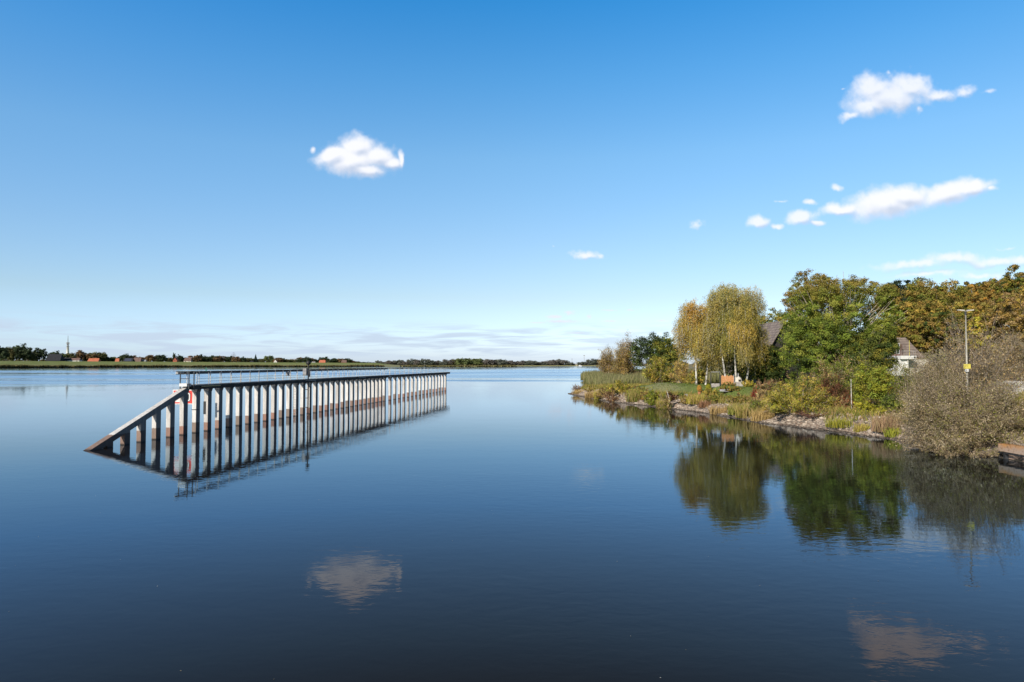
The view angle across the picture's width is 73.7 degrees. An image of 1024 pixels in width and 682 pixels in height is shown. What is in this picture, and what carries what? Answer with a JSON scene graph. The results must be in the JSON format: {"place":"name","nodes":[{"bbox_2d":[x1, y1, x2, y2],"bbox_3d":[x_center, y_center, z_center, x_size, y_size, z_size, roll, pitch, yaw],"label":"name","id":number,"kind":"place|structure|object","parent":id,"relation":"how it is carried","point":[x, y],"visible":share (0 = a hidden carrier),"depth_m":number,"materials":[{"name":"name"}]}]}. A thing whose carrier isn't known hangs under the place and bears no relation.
{"place":"outdoors","nodes":[
{"label":"outdoors","id":0,"kind":"place"},
{"bbox_2d":[45,354,64,360],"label":"house","id":1,"kind":"structure","parent":0,"point":[55,357],"depth_m":1219.21,"materials":[{"name":"tile"}]},
{"bbox_2d":[0,361,399,367],"bbox_3d":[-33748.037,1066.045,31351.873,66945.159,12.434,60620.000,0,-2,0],"label":"bank","id":2,"kind":"structure","parent":0,"point":[69,363],"depth_m":1354.89,"materials":[{"name":"green plant"}]},
{"bbox_2d":[0,346,9,360],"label":"tree","id":3,"kind":"object","parent":2,"relation":"on","point":[4,354],"visible":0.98,"depth_m":1169.39,"materials":[{"name":"green plant"}]},
{"bbox_2d":[7,347,17,360],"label":"tree","id":4,"kind":"object","parent":2,"relation":"on","point":[11,352],"visible":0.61,"depth_m":1197.64,"materials":[{"name":"green plant"}]},
{"bbox_2d":[10,343,32,360],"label":"tree","id":5,"kind":"object","parent":2,"relation":"on","point":[18,349],"visible":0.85,"depth_m":1202.96,"materials":[{"name":"green plant"}]},
{"bbox_2d":[20,349,32,360],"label":"tree","id":6,"kind":"object","parent":2,"relation":"on","point":[25,357],"visible":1,"depth_m":1206.11,"materials":[{"name":"green plant"}]},
{"bbox_2d":[33,347,48,360],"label":"tree","id":7,"kind":"object","parent":2,"relation":"on","point":[41,354],"visible":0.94,"depth_m":1229.96,"materials":[{"name":"green plant"}]},
{"bbox_2d":[75,350,84,360],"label":"tree","id":8,"kind":"object","parent":2,"relation":"on","point":[80,354],"visible":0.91,"depth_m":1306.66,"materials":[{"name":"brown plant"}]},
{"bbox_2d":[91,352,107,360],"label":"tree","id":9,"kind":"object","parent":2,"relation":"on","point":[103,355],"visible":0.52,"depth_m":1333.87,"materials":[{"name":"green plant"}]},
{"bbox_2d":[144,355,156,361],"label":"tree","id":10,"kind":"object","parent":2,"relation":"on","point":[150,358],"visible":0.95,"depth_m":1400.20,"materials":[{"name":"green plant"}]},
{"bbox_2d":[155,355,166,361],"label":"tree","id":11,"kind":"object","parent":2,"relation":"on","point":[161,358],"visible":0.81,"depth_m":1433.13,"materials":[{"name":"green plant"}]},
{"bbox_2d":[0,364,515,367],"bbox_3d":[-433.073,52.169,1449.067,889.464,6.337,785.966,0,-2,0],"label":"reeds","id":12,"kind":"object","parent":2,"relation":"on","point":[99,366],"visible":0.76,"depth_m":1355.84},
{"bbox_2d":[0,366,1023,681],"bbox_3d":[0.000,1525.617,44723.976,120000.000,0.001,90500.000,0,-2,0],"label":"water","id":13,"kind":"structure","parent":0,"point":[506,524],"depth_m":22.98,"materials":[{"name":"liquid"}]},
{"bbox_2d":[83,368,449,450],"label":"guide wall","id":14,"kind":"structure","parent":13,"relation":"in","point":[369,390],"depth_m":72.04,"materials":[{"name":"concrete"}]},
{"bbox_2d":[173,389,191,404],"bbox_3d":[-29.409,5.030,61.568,2.288,1.400,0.254,0,-2,0],"label":"number board","id":15,"kind":"object","parent":14,"relation":"attached to","point":[177,402],"visible":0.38,"depth_m":61.45,"materials":[{"name":"white paint"}]},
{"bbox_2d":[303,361,310,413],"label":"navigation light","id":16,"kind":"object","parent":14,"relation":"attached to","point":[307,370],"visible":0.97,"depth_m":80.98,"materials":[{"name":"metal"}]},
{"bbox_2d":[516,365,641,365],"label":"shore","id":17,"kind":"structure","parent":0,"point":[558,365],"depth_m":2302.81,"materials":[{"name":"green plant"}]},
{"bbox_2d":[311,72,1023,336],"bbox_3d":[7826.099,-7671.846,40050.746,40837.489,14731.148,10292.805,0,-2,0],"label":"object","id":18,"kind":"structure","parent":0,"point":[360,155],"depth_m":38434.97,"materials":[{"name":"white"}]},
{"bbox_2d":[580,328,1023,461],"bbox_3d":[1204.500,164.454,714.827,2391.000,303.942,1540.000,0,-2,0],"label":"ground","id":19,"kind":"structure","parent":0,"point":[688,388],"depth_m":98.86,"materials":[{"name":"plant"}]},
{"bbox_2d":[584,390,598,398],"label":"grass clump","id":20,"kind":"object","parent":19,"relation":"on","point":[588,395],"visible":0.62,"depth_m":120.05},
{"bbox_2d":[595,386,610,397],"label":"scrub","id":21,"kind":"object","parent":19,"relation":"on","point":[599,394],"visible":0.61,"depth_m":115.37,"materials":[{"name":"green plant"}]},
{"bbox_2d":[596,346,618,373],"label":"willow","id":22,"kind":"object","parent":19,"relation":"on","point":[605,363],"visible":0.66,"depth_m":266.37,"materials":[{"name":"brown plant"}]},
{"bbox_2d":[602,387,620,401],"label":"bush","id":23,"kind":"object","parent":19,"relation":"on","point":[612,397],"visible":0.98,"depth_m":109.42,"materials":[{"name":"brown plant"}]},
{"bbox_2d":[605,379,638,394],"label":"bush","id":24,"kind":"object","parent":19,"relation":"on","point":[623,388],"visible":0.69,"depth_m":111.95,"materials":[{"name":"green plant"}]},
{"bbox_2d":[606,330,645,374],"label":"willow","id":25,"kind":"object","parent":19,"relation":"on","point":[623,360],"visible":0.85,"depth_m":256.04,"materials":[{"name":"brown plant"}]},
{"bbox_2d":[623,387,648,401],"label":"grass clump","id":26,"kind":"object","parent":19,"relation":"on","point":[632,397],"visible":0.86,"depth_m":102.81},
{"bbox_2d":[628,331,675,373],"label":"round tree","id":27,"kind":"object","parent":19,"relation":"on","point":[639,351],"visible":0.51,"depth_m":244.05,"materials":[{"name":"green plant"}]},
{"bbox_2d":[643,386,666,404],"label":"bush","id":28,"kind":"object","parent":19,"relation":"on","point":[651,396],"visible":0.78,"depth_m":97.91,"materials":[{"name":"green plant"}]},
{"bbox_2d":[580,368,732,385],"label":"reed bed","id":29,"kind":"object","parent":19,"relation":"on","point":[588,377],"visible":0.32,"depth_m":182.40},
{"bbox_2d":[642,354,674,382],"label":"bush","id":30,"kind":"object","parent":19,"relation":"on","point":[653,373],"visible":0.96,"depth_m":149.39,"materials":[{"name":"green plant"}]},
{"bbox_2d":[655,395,673,408],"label":"scrub","id":31,"kind":"object","parent":19,"relation":"on","point":[667,404],"visible":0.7,"depth_m":91.91,"materials":[{"name":"green plant"}]},
{"bbox_2d":[645,337,688,372],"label":"round tree","id":32,"kind":"object","parent":19,"relation":"on","point":[670,358],"visible":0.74,"depth_m":203.01,"materials":[{"name":"green plant"}]},
{"bbox_2d":[662,391,678,401],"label":"bush","id":33,"kind":"object","parent":19,"relation":"on","point":[672,397],"visible":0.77,"depth_m":94.83,"materials":[{"name":"brown plant"}]},
{"bbox_2d":[668,360,699,383],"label":"bush","id":34,"kind":"object","parent":19,"relation":"on","point":[680,375],"visible":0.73,"depth_m":110.88,"materials":[{"name":"yellow plant"}]},
{"bbox_2d":[684,367,705,383],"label":"bush","id":35,"kind":"object","parent":19,"relation":"on","point":[701,376],"visible":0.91,"depth_m":103.16,"materials":[{"name":"green plant"}]},
{"bbox_2d":[671,297,728,384],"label":"birch","id":36,"kind":"object","parent":19,"relation":"on","point":[689,328],"visible":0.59,"depth_m":100.50,"materials":[{"name":"yellow plant"}]},
{"bbox_2d":[702,387,719,395],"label":"bush","id":37,"kind":"object","parent":19,"relation":"on","point":[707,391],"visible":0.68,"depth_m":91.24,"materials":[{"name":"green plant"}]},
{"bbox_2d":[684,346,743,381],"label":"round tree","id":38,"kind":"object","parent":19,"relation":"on","point":[730,364],"visible":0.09,"depth_m":109.66,"materials":[{"name":"green plant"}]},
{"bbox_2d":[707,405,727,414],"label":"grass clump","id":39,"kind":"object","parent":19,"relation":"on","point":[715,411],"visible":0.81,"depth_m":80.93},
{"bbox_2d":[705,393,734,401],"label":"bush","id":40,"kind":"object","parent":19,"relation":"on","point":[715,399],"visible":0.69,"depth_m":86.01,"materials":[{"name":"green plant"}]},
{"bbox_2d":[720,375,733,384],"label":"wood fence","id":41,"kind":"object","parent":19,"relation":"on","point":[726,378],"visible":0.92,"depth_m":94.16,"materials":[{"name":"brown wood"}]},
{"bbox_2d":[718,384,742,391],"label":"bush","id":42,"kind":"object","parent":19,"relation":"on","point":[735,387],"visible":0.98,"depth_m":89.17,"materials":[{"name":"green plant"}]},
{"bbox_2d":[697,282,771,383],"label":"birch","id":43,"kind":"object","parent":19,"relation":"on","point":[740,317],"visible":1,"depth_m":96.58,"materials":[{"name":"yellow plant"}]},
{"bbox_2d":[726,392,750,402],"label":"scrub","id":44,"kind":"object","parent":19,"relation":"on","point":[743,397],"visible":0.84,"depth_m":81.61,"materials":[{"name":"green plant"}]},
{"bbox_2d":[741,379,755,386],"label":"bush","id":45,"kind":"object","parent":19,"relation":"on","point":[749,384],"visible":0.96,"depth_m":91.48,"materials":[{"name":"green plant"}]},
{"bbox_2d":[745,397,762,412],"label":"bush","id":46,"kind":"object","parent":19,"relation":"on","point":[755,402],"visible":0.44,"depth_m":74.16,"materials":[{"name":"green plant"}]},
{"bbox_2d":[731,343,788,384],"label":"evergreen bush","id":47,"kind":"object","parent":19,"relation":"on","point":[772,368],"visible":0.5,"depth_m":99.12,"materials":[{"name":"green plant"}]},
{"bbox_2d":[752,387,768,400],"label":"bush","id":48,"kind":"object","parent":19,"relation":"on","point":[757,395],"visible":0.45,"depth_m":79.65,"materials":[{"name":"brown plant"}]},
{"bbox_2d":[754,378,775,389],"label":"bush","id":49,"kind":"object","parent":19,"relation":"on","point":[761,386],"visible":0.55,"depth_m":87.58,"materials":[{"name":"brown plant"}]},
{"bbox_2d":[729,320,812,381],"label":"house","id":50,"kind":"structure","parent":19,"relation":"on","point":[772,328],"depth_m":116.08,"materials":[{"name":"grey tile"}]},
{"bbox_2d":[759,307,787,323],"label":"tree","id":51,"kind":"object","parent":19,"relation":"on","point":[778,316],"visible":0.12,"depth_m":132.88,"materials":[{"name":"green plant"}]},
{"bbox_2d":[633,376,916,395],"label":"lawn grass","id":52,"kind":"structure","parent":19,"relation":"on","point":[689,384],"depth_m":102.08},
{"bbox_2d":[761,379,792,397],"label":"scrub","id":53,"kind":"object","parent":19,"relation":"on","point":[769,386],"visible":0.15,"depth_m":83.98,"materials":[{"name":"green plant"}]},
{"bbox_2d":[568,387,1023,456],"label":"bank stones","id":54,"kind":"object","parent":19,"relation":"on","point":[787,418],"visible":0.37,"depth_m":66.30,"materials":[{"name":"stone"}]},
{"bbox_2d":[684,394,704,403],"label":"grass clump","id":55,"kind":"object","parent":54,"relation":"on","point":[692,399],"visible":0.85,"depth_m":88.52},
{"bbox_2d":[695,399,711,407],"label":"grass clump","id":56,"kind":"object","parent":54,"relation":"on","point":[703,404],"visible":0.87,"depth_m":86.06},
{"bbox_2d":[725,402,745,414],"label":"grass clump","id":57,"kind":"object","parent":54,"relation":"on","point":[730,411],"visible":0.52,"depth_m":77.49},
{"bbox_2d":[733,402,764,417],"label":"grass clump","id":58,"kind":"object","parent":54,"relation":"on","point":[743,413],"visible":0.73,"depth_m":74.44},
{"bbox_2d":[746,408,774,421],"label":"grass clump","id":59,"kind":"object","parent":54,"relation":"on","point":[758,415],"visible":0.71,"depth_m":70.98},
{"bbox_2d":[853,423,870,432],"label":"grass clump","id":60,"kind":"object","parent":54,"relation":"on","point":[859,428],"visible":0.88,"depth_m":58.58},
{"bbox_2d":[760,371,839,416],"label":"bush","id":61,"kind":"object","parent":19,"relation":"on","point":[782,400],"visible":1,"depth_m":68.04,"materials":[{"name":"green plant"}]},
{"bbox_2d":[581,382,1023,440],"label":"rough grass","id":62,"kind":"structure","parent":19,"relation":"on","point":[841,410],"depth_m":68.28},
{"bbox_2d":[783,370,830,398],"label":"bush","id":63,"kind":"object","parent":19,"relation":"on","point":[796,383],"visible":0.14,"depth_m":79.79,"materials":[{"name":"green plant"}]},
{"bbox_2d":[793,407,832,418],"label":"bush","id":64,"kind":"object","parent":19,"relation":"on","point":[813,415],"visible":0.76,"depth_m":65.58,"materials":[{"name":"brown plant"}]},
{"bbox_2d":[780,268,852,378],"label":"tree","id":65,"kind":"object","parent":19,"relation":"on","point":[804,274],"visible":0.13,"depth_m":98.89,"materials":[{"name":"green plant"}]},
{"bbox_2d":[776,315,871,378],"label":"round tree","id":66,"kind":"object","parent":19,"relation":"on","point":[795,340],"visible":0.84,"depth_m":85.45,"materials":[{"name":"green plant"}]},
{"bbox_2d":[796,346,858,399],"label":"bush","id":67,"kind":"object","parent":19,"relation":"on","point":[831,372],"visible":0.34,"depth_m":77.04,"materials":[{"name":"green plant"}]},
{"bbox_2d":[809,368,852,402],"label":"bush","id":68,"kind":"object","parent":19,"relation":"on","point":[834,391],"visible":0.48,"depth_m":73.38,"materials":[{"name":"brown plant"}]},
{"bbox_2d":[822,417,853,427],"bbox_3d":[29.648,7.269,61.414,3.333,0.968,2.562,1,-2,-28],"label":"grass clump","id":69,"kind":"object","parent":19,"relation":"on","point":[835,424],"visible":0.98,"depth_m":60.97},
{"bbox_2d":[825,395,856,408],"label":"scrub","id":70,"kind":"object","parent":19,"relation":"on","point":[846,401],"visible":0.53,"depth_m":67.37,"materials":[{"name":"brown plant"}]},
{"bbox_2d":[779,273,908,381],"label":"ash tree","id":71,"kind":"object","parent":19,"relation":"on","point":[841,305],"visible":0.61,"depth_m":87.40,"materials":[{"name":"green plant"}]},
{"bbox_2d":[834,348,895,401],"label":"bush","id":72,"kind":"object","parent":19,"relation":"on","point":[853,373],"visible":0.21,"depth_m":75.91,"materials":[{"name":"green plant"}]},
{"bbox_2d":[844,399,885,414],"bbox_3d":[32.713,6.246,63.486,3.787,1.786,3.910,0,-2,0],"label":"bush","id":73,"kind":"object","parent":19,"relation":"on","point":[866,404],"visible":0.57,"depth_m":62.73,"materials":[{"name":"green plant"}]},
{"bbox_2d":[833,328,901,377],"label":"round tree","id":74,"kind":"object","parent":19,"relation":"on","point":[885,351],"visible":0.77,"depth_m":83.53,"materials":[{"name":"green plant"}]},
{"bbox_2d":[848,362,895,407],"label":"bush","id":75,"kind":"object","parent":19,"relation":"on","point":[865,385],"visible":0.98,"depth_m":65.42,"materials":[{"name":"green plant"}]},
{"bbox_2d":[864,363,899,402],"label":"bush","id":76,"kind":"object","parent":19,"relation":"on","point":[888,386],"visible":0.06,"depth_m":73.08,"materials":[{"name":"green plant"}]},
{"bbox_2d":[866,411,903,431],"bbox_3d":[31.101,6.664,56.309,3.650,1.646,3.299,-1,-2,22],"label":"grass clump","id":77,"kind":"object","parent":19,"relation":"on","point":[883,423],"visible":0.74,"depth_m":56.06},
{"bbox_2d":[873,284,902,316],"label":"oak tree","id":78,"kind":"object","parent":19,"relation":"on","point":[900,298],"visible":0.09,"depth_m":183.77,"materials":[{"name":"green plant"}]},
{"bbox_2d":[877,392,903,410],"bbox_3d":[35.365,5.792,63.696,2.309,2.292,2.147,0,-2,0],"label":"bush","id":79,"kind":"object","parent":19,"relation":"on","point":[886,403],"visible":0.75,"depth_m":63.43,"materials":[{"name":"green plant"}]},
{"bbox_2d":[880,427,904,437],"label":"grass clump","id":80,"kind":"object","parent":19,"relation":"on","point":[890,433],"visible":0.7,"depth_m":55.05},
{"bbox_2d":[884,407,910,417],"bbox_3d":[32.956,6.199,58.360,2.016,1.176,2.005,-1,-2,28],"label":"scrub","id":81,"kind":"object","parent":19,"relation":"on","point":[890,410],"visible":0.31,"depth_m":58.20,"materials":[{"name":"brown plant"}]},
{"bbox_2d":[888,363,921,402],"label":"bush","id":82,"kind":"object","parent":19,"relation":"on","point":[901,388],"visible":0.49,"depth_m":69.97,"materials":[{"name":"green plant"}]},
{"bbox_2d":[884,338,926,375],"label":"white house","id":83,"kind":"structure","parent":19,"relation":"on","point":[908,348],"depth_m":113.42,"materials":[{"name":"paint"}]},
{"bbox_2d":[888,280,931,308],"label":"pine tree","id":84,"kind":"object","parent":19,"relation":"on","point":[899,285],"visible":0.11,"depth_m":189.03,"materials":[{"name":"green plant"}]},
{"bbox_2d":[891,300,941,359],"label":"oak tree","id":85,"kind":"object","parent":19,"relation":"on","point":[916,311],"visible":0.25,"depth_m":132.30,"materials":[{"name":"brown plant"}]},
{"bbox_2d":[896,315,945,359],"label":"oak tree","id":86,"kind":"object","parent":19,"relation":"on","point":[915,333],"visible":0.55,"depth_m":120.30,"materials":[{"name":"brown plant"}]},
{"bbox_2d":[899,276,976,360],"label":"oak tree","id":87,"kind":"object","parent":19,"relation":"on","point":[918,294],"visible":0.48,"depth_m":140.47,"materials":[{"name":"green plant"}]},
{"bbox_2d":[901,349,977,420],"bbox_3d":[35.156,3.601,55.937,5.909,6.277,6.196,-2,-3,42],"label":"willow bush","id":88,"kind":"object","parent":19,"relation":"on","point":[940,362],"visible":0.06,"depth_m":55.57,"materials":[{"name":"brown plant"}]},
{"bbox_2d":[883,344,999,446],"bbox_3d":[30.996,4.163,49.046,7.785,8.319,8.133,-1,-2,36],"label":"willow bush","id":89,"kind":"object","parent":19,"relation":"on","point":[916,409],"visible":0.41,"depth_m":48.87,"materials":[{"name":"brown plant"}]},
{"bbox_2d":[921,310,973,372],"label":"oak tree","id":90,"kind":"object","parent":19,"relation":"on","point":[939,323],"visible":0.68,"depth_m":117.33,"materials":[{"name":"green plant"}]},
{"bbox_2d":[902,410,1005,458],"bbox_3d":[29.288,6.243,45.509,5.961,3.243,6.354,-2,-3,42],"label":"willow bush","id":91,"kind":"object","parent":19,"relation":"on","point":[938,445],"visible":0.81,"depth_m":44.66,"materials":[{"name":"brown plant"}]},
{"bbox_2d":[895,357,1023,448],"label":"willow bush","id":92,"kind":"object","parent":19,"relation":"on","point":[986,412],"visible":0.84,"depth_m":45.50,"materials":[{"name":"brown plant"}]},
{"bbox_2d":[957,310,972,403],"bbox_3d":[33.623,2.194,50.455,1.160,9.051,0.240,0,-2,0],"label":"street lamp","id":93,"kind":"object","parent":19,"relation":"on","point":[966,339],"visible":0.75,"depth_m":50.50,"materials":[{"name":"metal"}]},
{"bbox_2d":[946,300,991,364],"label":"oak tree","id":94,"kind":"object","parent":19,"relation":"on","point":[977,308],"visible":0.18,"depth_m":128.88,"materials":[{"name":"brown plant"}]},
{"bbox_2d":[916,301,1023,414],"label":"willow bush","id":95,"kind":"object","parent":19,"relation":"on","point":[975,370],"visible":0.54,"depth_m":53.43,"materials":[{"name":"brown plant"}]},
{"bbox_2d":[953,280,1001,342],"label":"oak tree","id":96,"kind":"object","parent":19,"relation":"on","point":[978,295],"visible":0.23,"depth_m":146.28,"materials":[{"name":"brown plant"}]},
{"bbox_2d":[960,316,1004,359],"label":"oak tree","id":97,"kind":"object","parent":19,"relation":"on","point":[975,323],"visible":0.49,"depth_m":111.14,"materials":[{"name":"yellow plant"}]},
{"bbox_2d":[977,324,1023,380],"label":"willow bush","id":98,"kind":"object","parent":19,"relation":"on","point":[1017,353],"visible":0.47,"depth_m":63.34,"materials":[{"name":"brown plant"}]},
{"bbox_2d":[983,278,1017,320],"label":"oak tree","id":99,"kind":"object","parent":19,"relation":"on","point":[998,294],"visible":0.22,"depth_m":158.75,"materials":[{"name":"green plant"}]},
{"bbox_2d":[979,288,1023,356],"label":"oak tree","id":100,"kind":"object","parent":19,"relation":"on","point":[1015,318],"visible":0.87,"depth_m":107.64,"materials":[{"name":"brown plant"}]},
{"bbox_2d":[989,381,1023,397],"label":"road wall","id":101,"kind":"structure","parent":19,"relation":"on","point":[1021,382],"depth_m":59.90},
{"bbox_2d":[994,400,1023,430],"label":"willow bush","id":102,"kind":"object","parent":19,"relation":"on","point":[1022,418],"visible":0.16,"depth_m":45.56,"materials":[{"name":"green plant"}]},
{"bbox_2d":[998,443,1023,460],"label":"quay wall","id":103,"kind":"structure","parent":19,"relation":"on","point":[1011,451],"depth_m":42.76,"materials":[{"name":"wood"}]},
{"bbox_2d":[999,264,1023,330],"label":"oak tree","id":104,"kind":"object","parent":19,"relation":"on","point":[1018,281],"visible":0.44,"depth_m":157.44,"materials":[{"name":"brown plant"}]},
{"bbox_2d":[1007,286,1023,332],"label":"oak tree","id":105,"kind":"object","parent":19,"relation":"on","point":[1020,292],"visible":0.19,"depth_m":116.52,"materials":[{"name":"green plant"}]},
{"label":"island","id":106,"kind":"structure","parent":0,"visible":0},
{"bbox_2d":[454,358,471,364],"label":"tree","id":107,"kind":"object","parent":106,"relation":"on","point":[461,361],"visible":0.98,"depth_m":1845.67,"materials":[{"name":"green plant"}]},
{"bbox_2d":[470,358,483,364],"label":"tree","id":108,"kind":"object","parent":106,"relation":"on","point":[479,361],"visible":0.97,"depth_m":1861.74,"materials":[{"name":"green plant"}]},
{"bbox_2d":[483,359,497,364],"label":"tree","id":109,"kind":"object","parent":106,"relation":"on","point":[488,362],"visible":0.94,"depth_m":1846.36,"materials":[{"name":"green plant"}]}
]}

